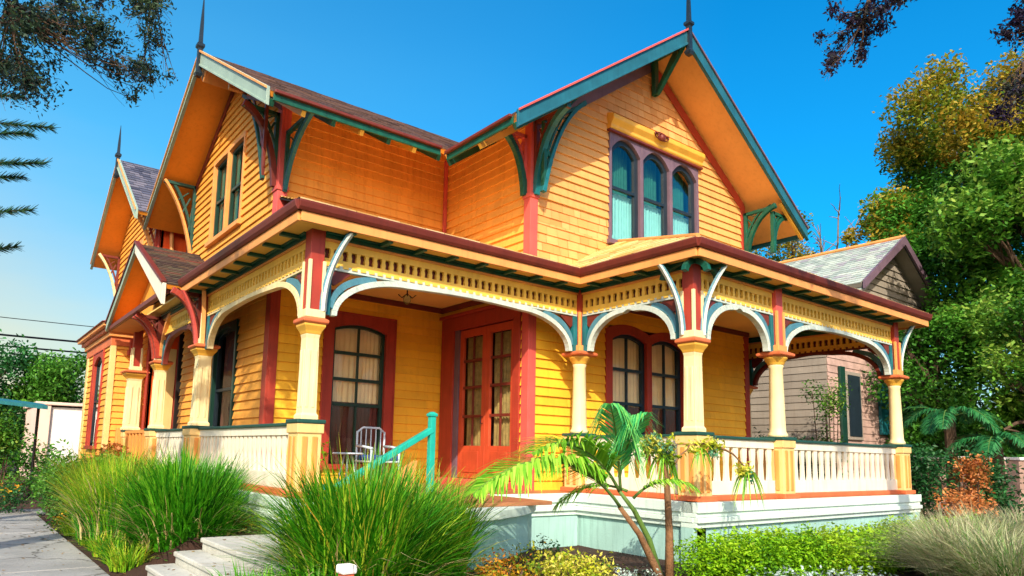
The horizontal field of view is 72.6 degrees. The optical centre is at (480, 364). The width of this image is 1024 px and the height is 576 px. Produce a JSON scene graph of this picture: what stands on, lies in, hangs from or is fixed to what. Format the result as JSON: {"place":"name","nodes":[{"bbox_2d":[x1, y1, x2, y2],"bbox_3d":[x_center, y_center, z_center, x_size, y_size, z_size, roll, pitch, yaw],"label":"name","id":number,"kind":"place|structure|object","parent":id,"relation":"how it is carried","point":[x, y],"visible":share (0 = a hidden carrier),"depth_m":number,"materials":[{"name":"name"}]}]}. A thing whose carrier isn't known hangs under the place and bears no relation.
{"place":"outdoors","nodes":[
{"label":"outdoors","id":0,"kind":"place"},
{"bbox_2d":[1,509,44,514],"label":"pavement","id":1,"kind":"structure","parent":0,"point":[33,510],"depth_m":14.11,"materials":[{"name":"concrete"}]},
{"bbox_2d":[0,512,109,575],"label":"path","id":2,"kind":"structure","parent":0,"point":[31,558],"depth_m":8.79,"materials":[{"name":"concrete"}]},
{"bbox_2d":[320,442,328,473],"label":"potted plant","id":3,"kind":"object","parent":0,"point":[325,453],"visible":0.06,"depth_m":10.68,"materials":[{"name":"green plant"}]},
{"bbox_2d":[0,455,937,575],"bbox_3d":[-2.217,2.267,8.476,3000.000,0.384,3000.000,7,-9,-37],"label":"ground","id":4,"kind":"structure","parent":0,"point":[629,561],"depth_m":8.82,"materials":[{"name":"soil"}]},
{"bbox_2d":[0,475,29,513],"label":"flowering shrub","id":5,"kind":"object","parent":4,"relation":"on","point":[5,501],"visible":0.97,"depth_m":13.77,"materials":[{"name":"green plant"}]},
{"bbox_2d":[0,408,35,497],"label":"tree","id":6,"kind":"object","parent":4,"relation":"on","point":[6,438],"visible":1,"depth_m":15.93,"materials":[{"name":"green plant"}]},
{"bbox_2d":[0,464,40,498],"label":"hedge","id":7,"kind":"object","parent":4,"relation":"on","point":[28,485],"visible":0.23,"depth_m":17.30,"materials":[{"name":"green plant"}]},
{"bbox_2d":[0,329,42,455],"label":"broadleaf tree","id":8,"kind":"object","parent":4,"relation":"on","point":[6,364],"visible":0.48,"depth_m":25.38,"materials":[{"name":"green plant"}]},
{"bbox_2d":[0,398,47,496],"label":"awning","id":9,"kind":"object","parent":4,"relation":"on","point":[38,406],"visible":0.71,"depth_m":17.48,"materials":[{"name":"metal"}]},
{"bbox_2d":[0,89,60,255],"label":"conifer","id":10,"kind":"object","parent":4,"relation":"on","point":[16,163],"visible":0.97,"depth_m":9.38,"materials":[{"name":"green plant"}]},
{"bbox_2d":[0,424,75,483],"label":"hedge","id":11,"kind":"object","parent":4,"relation":"on","point":[16,458],"visible":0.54,"depth_m":20.64,"materials":[{"name":"green plant"}]},
{"bbox_2d":[1,346,99,414],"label":"weeping tree","id":12,"kind":"object","parent":4,"relation":"on","point":[54,378],"visible":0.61,"depth_m":25.70,"materials":[{"name":"green plant"}]},
{"bbox_2d":[39,495,70,533],"bbox_3d":[-6.620,2.382,11.434,0.985,0.820,1.107,-3,-9,31],"label":"round shrub","id":13,"kind":"object","parent":4,"relation":"on","point":[53,510],"visible":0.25,"depth_m":11.08,"materials":[{"name":"green plant"}]},
{"bbox_2d":[19,401,97,478],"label":"garden building","id":14,"kind":"structure","parent":4,"relation":"on","point":[58,421],"depth_m":22.50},
{"bbox_2d":[48,516,74,535],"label":"ornamental grass","id":15,"kind":"object","parent":4,"relation":"on","point":[64,529],"depth_m":10.57,"materials":[{"name":"green plant"}]},
{"bbox_2d":[21,456,108,517],"bbox_3d":[-7.564,2.336,13.078,1.792,1.236,2.296,7,-9,-37],"label":"spreading shrub","id":16,"kind":"object","parent":4,"relation":"on","point":[35,487],"visible":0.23,"depth_m":12.63,"materials":[{"name":"green plant"}]},
{"bbox_2d":[66,525,84,544],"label":"ornamental grass","id":17,"kind":"object","parent":4,"relation":"on","point":[74,536],"depth_m":9.63,"materials":[{"name":"green plant"}]},
{"bbox_2d":[37,445,135,493],"bbox_3d":[-8.377,2.426,14.953,2.027,1.386,2.212,7,-9,-37],"label":"spreading shrub","id":18,"kind":"object","parent":4,"relation":"on","point":[81,463],"visible":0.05,"depth_m":14.71,"materials":[{"name":"green plant"}]},
{"bbox_2d":[0,0,177,119],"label":"overhanging oak","id":19,"kind":"object","parent":4,"relation":"on","point":[26,19],"visible":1,"depth_m":7.09,"materials":[{"name":"green plant"}]},
{"bbox_2d":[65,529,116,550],"bbox_3d":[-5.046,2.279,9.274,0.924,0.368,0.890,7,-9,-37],"label":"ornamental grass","id":20,"kind":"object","parent":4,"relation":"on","point":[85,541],"depth_m":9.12,"materials":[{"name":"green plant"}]},
{"bbox_2d":[74,528,129,556],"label":"ornamental grass","id":21,"kind":"object","parent":4,"relation":"on","point":[92,549],"depth_m":8.67,"materials":[{"name":"green plant"}]},
{"bbox_2d":[31,439,173,540],"bbox_3d":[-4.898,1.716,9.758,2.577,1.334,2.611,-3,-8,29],"label":"ornamental grass","id":22,"kind":"object","parent":4,"relation":"on","point":[82,511],"depth_m":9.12,"materials":[{"name":"plant"}]},
{"bbox_2d":[86,440,129,461],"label":"leafy shrub","id":23,"kind":"object","parent":4,"relation":"on","point":[115,445],"visible":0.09,"depth_m":15.73,"materials":[{"name":"orange plant"}]},
{"bbox_2d":[85,533,158,572],"bbox_3d":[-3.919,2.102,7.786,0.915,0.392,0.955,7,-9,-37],"label":"ornamental grass","id":24,"kind":"object","parent":4,"relation":"on","point":[123,561],"depth_m":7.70,"materials":[{"name":"green plant"}]},
{"bbox_2d":[45,440,273,551],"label":"ornamental grass","id":25,"kind":"object","parent":4,"relation":"on","point":[181,503],"depth_m":8.07,"materials":[{"name":"plant"}]},
{"bbox_2d":[128,447,249,488],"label":"ornamental grass","id":26,"kind":"object","parent":4,"relation":"on","point":[207,464],"depth_m":9.86,"materials":[{"name":"plant"}]},
{"bbox_2d":[145,534,297,575],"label":"garden steps","id":27,"kind":"structure","parent":4,"relation":"on","point":[195,562],"depth_m":7.00,"materials":[{"name":"concrete"}]},
{"bbox_2d":[0,518,486,574],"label":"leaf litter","id":28,"kind":"object","parent":4,"relation":"on","point":[125,573],"visible":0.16,"depth_m":8.52,"materials":[{"name":"plant"}]},
{"bbox_2d":[234,512,264,531],"bbox_3d":[-2.741,2.080,9.007,1.250,0.350,0.716,-1,-8,18],"label":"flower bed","id":29,"kind":"object","parent":4,"relation":"on","point":[250,524],"visible":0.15,"depth_m":8.88,"materials":[{"name":"green plant"}]},
{"bbox_2d":[204,556,296,575],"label":"ornamental grass","id":30,"kind":"object","parent":4,"relation":"on","point":[236,573],"depth_m":5.51,"materials":[{"name":"green plant"}]},
{"bbox_2d":[232,554,372,575],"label":"ornamental grass","id":31,"kind":"object","parent":4,"relation":"on","point":[306,571],"depth_m":5.57,"materials":[{"name":"plant"}]},
{"bbox_2d":[336,563,356,575],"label":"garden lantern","id":32,"kind":"object","parent":4,"relation":"on","point":[344,569],"visible":0.98,"depth_m":5.04,"materials":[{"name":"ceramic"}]},
{"bbox_2d":[181,436,523,575],"bbox_3d":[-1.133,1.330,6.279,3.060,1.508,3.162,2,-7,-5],"label":"ornamental grass","id":33,"kind":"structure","parent":4,"relation":"on","point":[374,530],"depth_m":5.67,"materials":[{"name":"plant"}]},
{"bbox_2d":[55,522,677,575],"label":"ground cover","id":34,"kind":"object","parent":4,"relation":"on","point":[553,552],"visible":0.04,"depth_m":8.43,"materials":[{"name":"brown soil"}]},
{"bbox_2d":[76,0,932,570],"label":"victorian house","id":35,"kind":"structure","parent":4,"relation":"on","point":[300,270],"depth_m":12.64,"materials":[{"name":"yellow wood"}]},
{"bbox_2d":[83,349,105,448],"bbox_3d":[-10.356,0.971,18.824,0.250,2.630,1.680,7,-9,-37],"label":"window","id":36,"kind":"structure","parent":35,"relation":"in","point":[98,358],"depth_m":19.24,"materials":[{"name":"red glass"}]},
{"bbox_2d":[208,319,239,451],"bbox_3d":[-4.950,0.495,13.508,0.290,2.570,1.500,7,-9,-37],"label":"window","id":37,"kind":"structure","parent":35,"relation":"in","point":[230,330],"depth_m":13.89,"materials":[{"name":"black glass"}]},
{"bbox_2d":[204,130,247,247],"bbox_3d":[-5.054,-3.560,14.661,0.730,2.360,2.920,7,-9,-37],"label":"window","id":38,"kind":"structure","parent":35,"relation":"in","point":[229,157],"depth_m":14.51,"materials":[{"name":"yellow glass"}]},
{"bbox_2d":[332,452,362,481],"bbox_3d":[-2.030,1.621,10.587,0.480,0.553,0.480,7,-9,-37],"label":"side table","id":39,"kind":"object","parent":35,"relation":"on","point":[347,453],"visible":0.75,"depth_m":10.53,"materials":[{"name":"white metal"}]},
{"bbox_2d":[318,311,396,469],"bbox_3d":[-2.259,0.491,12.675,1.560,2.810,0.290,7,-9,-37],"label":"window","id":40,"kind":"structure","parent":35,"relation":"in","point":[358,367],"depth_m":12.77,"materials":[{"name":"red glass"}]},
{"bbox_2d":[355,426,399,470],"bbox_3d":[-1.659,1.492,11.200,0.564,0.978,0.542,7,-9,-37],"label":"porch chair","id":41,"kind":"object","parent":35,"relation":"on","point":[360,457],"visible":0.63,"depth_m":11.30,"materials":[{"name":"white metal"}]},
{"bbox_2d":[434,305,521,489],"bbox_3d":[0.106,0.647,12.786,0.630,3.340,2.520,7,-9,-37],"label":"door","id":42,"kind":"structure","parent":35,"relation":"in","point":[479,416],"depth_m":12.82,"materials":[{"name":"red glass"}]},
{"bbox_2d":[604,325,683,459],"bbox_3d":[3.081,0.644,13.708,3.100,2.880,0.730,7,-9,-37],"label":"window","id":43,"kind":"structure","parent":35,"relation":"in","point":[642,369],"depth_m":13.56,"materials":[{"name":"red glass"}]},
{"bbox_2d":[606,131,698,244],"bbox_3d":[3.387,-3.247,14.373,3.680,2.700,0.730,7,-9,-37],"label":"window","id":44,"kind":"structure","parent":35,"relation":"in","point":[647,187],"depth_m":14.29,"materials":[{"name":"blue glass"}]},
{"bbox_2d":[466,540,548,575],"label":"bush","id":45,"kind":"object","parent":4,"relation":"on","point":[522,569],"visible":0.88,"depth_m":7.09,"materials":[{"name":"yellow plant"}]},
{"bbox_2d":[2,395,1023,456],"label":"distant trees","id":46,"kind":"object","parent":4,"relation":"on","point":[1017,455],"depth_m":51.98,"materials":[{"name":"green plant"}]},
{"bbox_2d":[534,533,559,550],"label":"trailing plant","id":47,"kind":"object","parent":4,"relation":"on","point":[547,547],"visible":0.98,"depth_m":8.88,"materials":[{"name":"white plant"}]},
{"bbox_2d":[531,546,619,575],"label":"bush","id":48,"kind":"object","parent":4,"relation":"on","point":[569,569],"visible":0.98,"depth_m":7.42,"materials":[{"name":"yellow plant"}]},
{"bbox_2d":[460,403,701,575],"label":"young palm","id":49,"kind":"object","parent":4,"relation":"on","point":[606,458],"visible":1,"depth_m":7.35,"materials":[{"name":"green plant"}]},
{"bbox_2d":[608,564,659,575],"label":"bush","id":50,"kind":"object","parent":4,"relation":"on","point":[630,574],"visible":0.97,"depth_m":7.70,"materials":[{"name":"white plant"}]},
{"bbox_2d":[634,430,765,575],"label":"slender sapling","id":51,"kind":"object","parent":4,"relation":"on","point":[666,458],"visible":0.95,"depth_m":8.20,"materials":[{"name":"green plant"}]},
{"bbox_2d":[751,206,821,261],"bbox_3d":[11.383,-0.679,31.680,7.942,12.780,5.235,3,-7,-10],"label":"thin tree","id":52,"kind":"object","parent":4,"relation":"on","point":[792,248],"visible":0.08,"depth_m":31.58,"materials":[{"name":"green plant"}]},
{"bbox_2d":[753,427,859,479],"bbox_3d":[8.052,2.771,17.950,4.992,2.190,1.786,7,-9,-37],"label":"hedge","id":53,"kind":"object","parent":4,"relation":"on","point":[804,458],"visible":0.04,"depth_m":18.18,"materials":[{"name":"green plant"}]},
{"bbox_2d":[738,565,896,575],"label":"silver shrub","id":54,"kind":"object","parent":4,"relation":"on","point":[810,574],"visible":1,"depth_m":7.69,"materials":[{"name":"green plant"}]},
{"bbox_2d":[798,375,853,477],"bbox_3d":[8.845,2.090,17.616,1.198,3.622,1.221,7,-9,-37],"label":"climbing shrub","id":55,"kind":"object","parent":4,"relation":"on","point":[829,401],"visible":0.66,"depth_m":17.53,"materials":[{"name":"green plant"}]},
{"bbox_2d":[810,185,861,253],"bbox_3d":[16.307,-0.816,29.974,3.975,12.825,3.480,2,-7,-8],"label":"bare tree","id":56,"kind":"object","parent":4,"relation":"on","point":[820,241],"visible":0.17,"depth_m":30.63,"materials":[{"name":"brown plant"}]},
{"bbox_2d":[673,509,1011,575],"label":"clipped hedge","id":57,"kind":"object","parent":4,"relation":"on","point":[805,549],"visible":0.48,"depth_m":8.49,"materials":[{"name":"green plant"}]},
{"bbox_2d":[813,0,1023,128],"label":"overhanging plum","id":58,"kind":"object","parent":4,"relation":"on","point":[1016,88],"visible":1,"depth_m":8.20,"materials":[{"name":"brown plant"}]},
{"bbox_2d":[839,41,1023,381],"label":"autumn tree","id":59,"kind":"object","parent":4,"relation":"on","point":[941,141],"visible":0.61,"depth_m":24.14,"materials":[{"name":"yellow plant"}]},
{"bbox_2d":[908,441,959,521],"bbox_3d":[9.059,2.511,14.137,1.328,1.911,1.256,2,-7,-5],"label":"dark shrub","id":60,"kind":"object","parent":4,"relation":"on","point":[922,468],"visible":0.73,"depth_m":13.99,"materials":[{"name":"green plant"}]},
{"bbox_2d":[860,294,1014,458],"bbox_3d":[13.162,1.072,19.792,4.637,6.378,3.739,7,-9,-37],"label":"broadleaf tree","id":61,"kind":"object","parent":4,"relation":"on","point":[945,397],"visible":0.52,"depth_m":19.55,"materials":[{"name":"green plant"}]},
{"bbox_2d":[857,127,1023,403],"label":"broadleaf tree","id":62,"kind":"object","parent":4,"relation":"on","point":[919,245],"visible":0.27,"depth_m":23.25,"materials":[{"name":"green plant"}]},
{"bbox_2d":[884,405,1005,515],"bbox_3d":[11.308,2.406,16.702,2.278,2.872,2.538,2,-7,-4],"label":"feather palm","id":63,"kind":"object","parent":4,"relation":"on","point":[948,425],"visible":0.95,"depth_m":16.46,"materials":[{"name":"green plant"}]},
{"bbox_2d":[928,483,997,519],"bbox_3d":[9.258,2.897,13.126,1.288,1.288,1.262,1,-7,4],"label":"rust shrub","id":64,"kind":"object","parent":4,"relation":"on","point":[953,501],"visible":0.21,"depth_m":13.11,"materials":[{"name":"orange plant"}]},
{"bbox_2d":[913,455,1023,520],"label":"garden wall","id":65,"kind":"structure","parent":4,"relation":"on","point":[1017,461],"depth_m":17.01,"materials":[{"name":"brown brick"}]},
{"bbox_2d":[913,498,1023,547],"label":"feather grass","id":66,"kind":"object","parent":4,"relation":"on","point":[991,521],"depth_m":9.93,"materials":[{"name":"beige plant"}]},
{"bbox_2d":[920,133,1023,456],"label":"broadleaf tree","id":67,"kind":"object","parent":4,"relation":"on","point":[977,217],"visible":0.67,"depth_m":19.52,"materials":[{"name":"green plant"}]},
{"bbox_2d":[947,450,998,516],"bbox_3d":[9.819,2.583,13.908,0.889,1.747,0.873,7,-9,-37],"label":"rust shrub","id":68,"kind":"object","parent":4,"relation":"on","point":[972,471],"visible":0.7,"depth_m":13.88,"materials":[{"name":"orange plant"}]},
{"bbox_2d":[941,431,1023,515],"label":"feather palm","id":69,"kind":"object","parent":4,"relation":"on","point":[988,444],"visible":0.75,"depth_m":15.52,"materials":[{"name":"green plant"}]},
{"bbox_2d":[947,439,1023,521],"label":"dark shrub","id":70,"kind":"object","parent":4,"relation":"on","point":[998,496],"visible":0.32,"depth_m":14.30,"materials":[{"name":"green plant"}]},
{"bbox_2d":[957,280,1023,395],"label":"broadleaf tree","id":71,"kind":"object","parent":4,"relation":"on","point":[1007,321],"visible":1,"depth_m":16.58,"materials":[{"name":"green plant"}]},
{"bbox_2d":[964,186,1023,256],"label":"broadleaf tree","id":72,"kind":"object","parent":4,"relation":"on","point":[1018,247],"visible":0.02,"depth_m":24.38,"materials":[{"name":"green plant"}]},
{"bbox_3d":[-48.552,-1.994,13.927,0.304,8.000,2.000,7,-9,-37],"label":"utility pole","id":73,"kind":"object","parent":4,"relation":"on","visible":0},
{"bbox_2d":[0,334,77,342],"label":"overhead wire","id":74,"kind":"object","parent":73,"relation":"attached to","point":[38,338],"visible":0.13,"depth_m":33.64,"materials":[{"name":"metal"}]},
{"bbox_2d":[0,345,84,353],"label":"overhead wire","id":75,"kind":"object","parent":73,"relation":"attached to","point":[50,349],"visible":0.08,"depth_m":34.47,"materials":[{"name":"metal"}]},
{"bbox_2d":[2,317,93,326],"bbox_3d":[-24.599,-2.892,32.364,60.002,0.938,0.036,7,-9,-37],"label":"overhead wire","id":76,"kind":"object","parent":73,"relation":"attached to","point":[48,322],"visible":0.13,"depth_m":34.64,"materials":[{"name":"metal"}]},
{"bbox_2d":[0,0,1023,413],"label":"sky","id":77,"kind":"structure","parent":0,"point":[450,69],"materials":[{"name":"blue"}]},
{"bbox_2d":[750,235,945,479],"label":"neighbour house","id":78,"kind":"structure","parent":0,"point":[891,269],"depth_m":20.19,"materials":[{"name":"beige wood"}]},
{"bbox_2d":[845,371,863,439],"bbox_3d":[10.434,1.167,19.492,0.900,1.900,0.050,7,-9,-37],"label":"window frame","id":79,"kind":"structure","parent":78,"relation":"in","point":[846,372],"depth_m":19.33,"materials":[{"name":"wood"}]},
{"bbox_2d":[845,502,1023,575],"bbox_3d":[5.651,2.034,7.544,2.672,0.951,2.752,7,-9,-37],"label":"feather grass","id":80,"kind":"object","parent":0,"point":[976,566],"depth_m":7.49,"materials":[{"name":"beige plant"}]},
{"bbox_2d":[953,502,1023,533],"bbox_3d":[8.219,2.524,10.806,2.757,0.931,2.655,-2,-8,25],"label":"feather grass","id":81,"kind":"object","parent":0,"point":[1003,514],"depth_m":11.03,"materials":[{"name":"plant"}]}
]}

